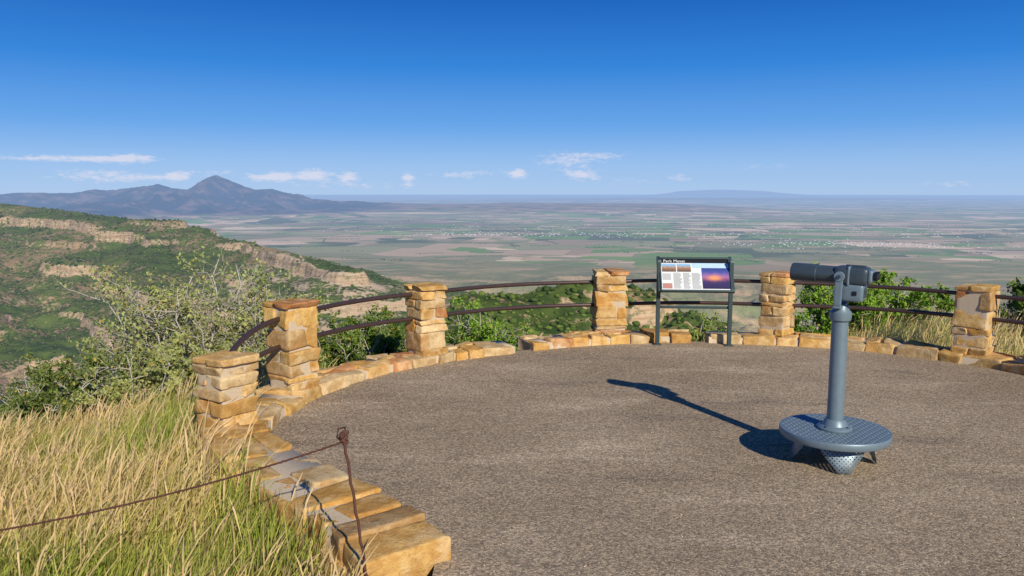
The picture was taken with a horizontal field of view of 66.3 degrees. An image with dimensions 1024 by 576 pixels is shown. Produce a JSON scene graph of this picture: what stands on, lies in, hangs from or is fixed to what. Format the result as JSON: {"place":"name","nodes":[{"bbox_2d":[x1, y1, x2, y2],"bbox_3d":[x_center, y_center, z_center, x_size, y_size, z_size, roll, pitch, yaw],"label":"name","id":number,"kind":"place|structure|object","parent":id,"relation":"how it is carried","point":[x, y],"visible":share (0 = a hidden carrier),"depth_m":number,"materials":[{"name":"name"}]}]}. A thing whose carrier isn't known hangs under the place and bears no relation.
{"place":"outdoors","nodes":[
{"label":"outdoors","id":0,"kind":"place"},
{"bbox_2d":[0,175,1023,575],"bbox_3d":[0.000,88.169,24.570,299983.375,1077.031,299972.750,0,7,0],"label":"terrain","id":1,"kind":"structure","parent":0,"point":[220,207],"depth_m":7567.59,"materials":[{"name":"green plant"}]},
{"bbox_2d":[0,363,82,426],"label":"shrub","id":2,"kind":"object","parent":1,"relation":"on","point":[26,407],"visible":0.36,"depth_m":9.95,"materials":[{"name":"green plant"}]},
{"bbox_2d":[0,351,84,435],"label":"shrub","id":3,"kind":"object","parent":1,"relation":"on","point":[27,357],"visible":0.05,"depth_m":11.38,"materials":[{"name":"green plant"}]},
{"bbox_2d":[14,348,120,425],"bbox_3d":[-5.366,1.255,9.471,1.365,1.103,0.828,1,7,9],"label":"shrub","id":4,"kind":"object","parent":1,"relation":"on","point":[59,379],"visible":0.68,"depth_m":9.42,"materials":[{"name":"green plant"}]},
{"bbox_2d":[0,345,219,417],"bbox_3d":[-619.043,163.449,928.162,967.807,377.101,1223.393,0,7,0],"label":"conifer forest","id":5,"kind":"object","parent":1,"relation":"on","point":[1,402],"depth_m":1449.42,"materials":[{"name":"green plant"}]},
{"bbox_2d":[51,262,216,403],"bbox_3d":[-5.059,0.682,10.636,2.056,2.166,2.115,-5,9,-36],"label":"shrub","id":6,"kind":"object","parent":1,"relation":"on","point":[124,350],"visible":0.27,"depth_m":10.28,"materials":[{"name":"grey plant"}]},
{"bbox_2d":[67,323,214,418],"bbox_3d":[-4.238,1.068,9.284,1.456,1.228,1.412,0,7,0],"label":"shrub","id":7,"kind":"object","parent":1,"relation":"on","point":[162,357],"visible":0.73,"depth_m":9.18,"materials":[{"name":"green plant"}]},
{"bbox_2d":[100,265,245,397],"bbox_3d":[-4.277,0.665,10.159,1.690,1.972,1.707,0,7,0],"label":"shrub","id":8,"kind":"object","parent":1,"relation":"on","point":[187,304],"visible":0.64,"depth_m":9.99,"materials":[{"name":"green plant"}]},
{"bbox_2d":[0,426,367,575],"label":"rusty rod fence","id":9,"kind":"object","parent":1,"relation":"on","point":[343,440],"visible":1,"depth_m":3.90,"materials":[{"name":"metal"}]},
{"bbox_2d":[0,352,388,575],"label":"grass","id":10,"kind":"structure","parent":1,"relation":"on","point":[115,452],"depth_m":5.32,"materials":[{"name":"green plant"}]},
{"bbox_2d":[152,246,310,361],"bbox_3d":[-3.657,0.467,10.642,1.839,2.139,1.626,0,7,0],"label":"shrub","id":11,"kind":"object","parent":1,"relation":"on","point":[234,331],"visible":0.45,"depth_m":10.41,"materials":[{"name":"green plant"}]},
{"bbox_2d":[196,338,269,388],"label":"shrub","id":12,"kind":"object","parent":1,"relation":"on","point":[249,349],"visible":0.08,"depth_m":9.40,"materials":[{"name":"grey plant"}]},
{"bbox_2d":[245,287,336,375],"bbox_3d":[-2.983,0.674,10.426,1.121,1.431,1.184,-6,9,-39],"label":"shrub","id":13,"kind":"object","parent":1,"relation":"on","point":[264,341],"visible":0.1,"depth_m":10.35,"materials":[{"name":"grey plant"}]},
{"bbox_2d":[317,309,373,368],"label":"shrub","id":14,"kind":"object","parent":1,"relation":"on","point":[330,349],"visible":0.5,"depth_m":11.26,"materials":[{"name":"green plant"}]},
{"bbox_2d":[0,207,737,403],"bbox_3d":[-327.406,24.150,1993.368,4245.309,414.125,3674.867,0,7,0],"label":"mesa scrub","id":15,"kind":"object","parent":1,"relation":"on","point":[584,311],"visible":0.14,"depth_m":1737.12,"materials":[{"name":"green plant"}]},
{"bbox_2d":[335,303,405,361],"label":"shrub","id":16,"kind":"object","parent":1,"relation":"on","point":[384,343],"visible":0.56,"depth_m":11.09,"materials":[{"name":"green plant"}]},
{"bbox_2d":[387,333,407,351],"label":"shrub","id":17,"kind":"object","parent":1,"relation":"on","point":[404,349],"visible":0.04,"depth_m":11.42,"materials":[{"name":"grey plant"}]},
{"bbox_2d":[445,309,492,344],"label":"shrub","id":18,"kind":"object","parent":1,"relation":"on","point":[448,337],"visible":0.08,"depth_m":12.73,"materials":[{"name":"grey plant"}]},
{"bbox_2d":[446,295,526,350],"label":"shrub","id":19,"kind":"object","parent":1,"relation":"on","point":[482,333],"visible":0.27,"depth_m":12.36,"materials":[{"name":"green plant"}]},
{"bbox_2d":[516,318,538,347],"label":"shrub","id":20,"kind":"object","parent":1,"relation":"on","point":[524,326],"visible":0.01,"depth_m":13.28,"materials":[{"name":"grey plant"}]},
{"bbox_2d":[257,220,1022,251],"bbox_3d":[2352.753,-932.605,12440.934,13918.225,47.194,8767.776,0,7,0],"label":"distant town","id":21,"kind":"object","parent":1,"relation":"on","point":[726,236],"visible":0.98,"depth_m":10686.42},
{"bbox_2d":[268,218,1023,266],"bbox_3d":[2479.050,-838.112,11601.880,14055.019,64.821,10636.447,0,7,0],"label":"valley trees","id":22,"kind":"object","parent":1,"relation":"on","point":[667,236],"visible":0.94,"depth_m":10782.50,"materials":[{"name":"green plant"}]},
{"bbox_2d":[515,326,859,350],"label":"verge grass","id":23,"kind":"structure","parent":1,"relation":"on","point":[691,339],"depth_m":10.87,"materials":[{"name":"green plant"}]},
{"bbox_2d":[687,311,738,341],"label":"shrub","id":24,"kind":"object","parent":1,"relation":"on","point":[711,327],"visible":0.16,"depth_m":12.75,"materials":[{"name":"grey plant"}]},
{"bbox_2d":[793,308,830,333],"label":"shrub","id":25,"kind":"object","parent":1,"relation":"on","point":[803,328],"visible":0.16,"depth_m":11.76,"materials":[{"name":"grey plant"}]},
{"bbox_2d":[793,261,893,335],"bbox_3d":[5.064,0.319,12.207,1.422,1.351,1.911,0,7,0],"label":"shrub","id":26,"kind":"object","parent":1,"relation":"on","point":[819,294],"visible":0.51,"depth_m":11.75,"materials":[{"name":"green plant"}]},
{"bbox_2d":[847,266,955,330],"bbox_3d":[5.859,0.268,12.191,1.744,1.124,1.477,0,7,0],"label":"shrub","id":27,"kind":"object","parent":1,"relation":"on","point":[913,298],"visible":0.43,"depth_m":12.05,"materials":[{"name":"green plant"}]},
{"bbox_2d":[998,277,1023,337],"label":"shrub","id":28,"kind":"object","parent":1,"relation":"on","point":[1015,305],"visible":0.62,"depth_m":11.83,"materials":[{"name":"green plant"}]},
{"bbox_2d":[0,0,1023,194],"label":"sky","id":29,"kind":"structure","parent":0,"point":[303,97],"materials":[{"name":"blue"}]},
{"bbox_2d":[271,341,1023,575],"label":"asphalt terrace","id":30,"kind":"structure","parent":0,"point":[989,403],"depth_m":5.85,"materials":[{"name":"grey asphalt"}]},
{"bbox_2d":[195,328,1023,575],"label":"stone curb wall","id":31,"kind":"structure","parent":30,"relation":"on","point":[411,540],"depth_m":5.61,"materials":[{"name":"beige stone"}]},
{"bbox_2d":[192,350,259,442],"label":"stone pillar","id":32,"kind":"structure","parent":31,"relation":"on","point":[239,408],"depth_m":6.34,"materials":[{"name":"beige stone"}]},
{"bbox_2d":[197,362,253,436],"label":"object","id":33,"kind":"object","parent":32,"relation":"attached to","point":[234,393],"visible":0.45,"depth_m":6.33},
{"bbox_2d":[263,298,320,395],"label":"stone pillar","id":34,"kind":"structure","parent":31,"relation":"on","point":[289,365],"depth_m":7.44,"materials":[{"name":"beige stone"}]},
{"bbox_2d":[268,307,316,389],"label":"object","id":35,"kind":"object","parent":34,"relation":"attached to","point":[304,366],"visible":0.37,"depth_m":7.48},
{"bbox_2d":[403,282,447,356],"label":"stone pillar","id":36,"kind":"structure","parent":31,"relation":"on","point":[419,341],"depth_m":9.14,"materials":[{"name":"beige stone"}]},
{"bbox_2d":[407,289,444,352],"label":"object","id":37,"kind":"object","parent":36,"relation":"attached to","point":[432,319],"visible":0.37,"depth_m":9.15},
{"bbox_2d":[590,268,629,333],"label":"stone pillar","id":38,"kind":"structure","parent":31,"relation":"on","point":[603,307],"depth_m":10.53,"materials":[{"name":"beige stone"}]},
{"bbox_2d":[594,273,625,330],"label":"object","id":39,"kind":"object","parent":38,"relation":"attached to","point":[619,304],"visible":0.17,"depth_m":10.54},
{"bbox_2d":[229,279,1023,357],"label":"metal railing","id":40,"kind":"object","parent":31,"relation":"on","point":[240,341],"visible":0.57,"depth_m":9.81,"materials":[{"name":"metal"}]},
{"bbox_2d":[758,271,795,337],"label":"stone pillar","id":41,"kind":"structure","parent":31,"relation":"on","point":[775,284],"depth_m":10.33,"materials":[{"name":"beige stone"}]},
{"bbox_2d":[760,276,792,336],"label":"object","id":42,"kind":"object","parent":41,"relation":"attached to","point":[779,326],"visible":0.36,"depth_m":10.35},
{"bbox_2d":[950,283,1000,355],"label":"stone pillar","id":43,"kind":"structure","parent":31,"relation":"on","point":[989,302],"depth_m":9.12,"materials":[{"name":"beige stone"}]},
{"bbox_2d":[953,290,995,354],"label":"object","id":44,"kind":"object","parent":43,"relation":"attached to","point":[968,303],"visible":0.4,"depth_m":9.13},
{"bbox_2d":[653,256,734,346],"bbox_3d":[2.369,0.203,10.191,1.034,1.203,0.407,1,7,5],"label":"interpretive sign","id":45,"kind":"object","parent":30,"relation":"on","point":[695,274],"visible":0.97,"depth_m":10.15,"materials":[{"name":"paint"}]},
{"bbox_2d":[779,263,892,473],"bbox_3d":[2.400,0.557,5.771,0.780,1.470,0.780,0,7,0],"label":"coin operated binocular viewer","id":46,"kind":"object","parent":30,"relation":"on","point":[833,429],"visible":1,"depth_m":5.70,"materials":[{"name":"blue paint"}]},
{"bbox_2d":[805,299,1023,355],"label":"dry grass","id":47,"kind":"structure","parent":0,"point":[1006,341],"depth_m":11.02,"materials":[{"name":"beige plant"}]}
]}

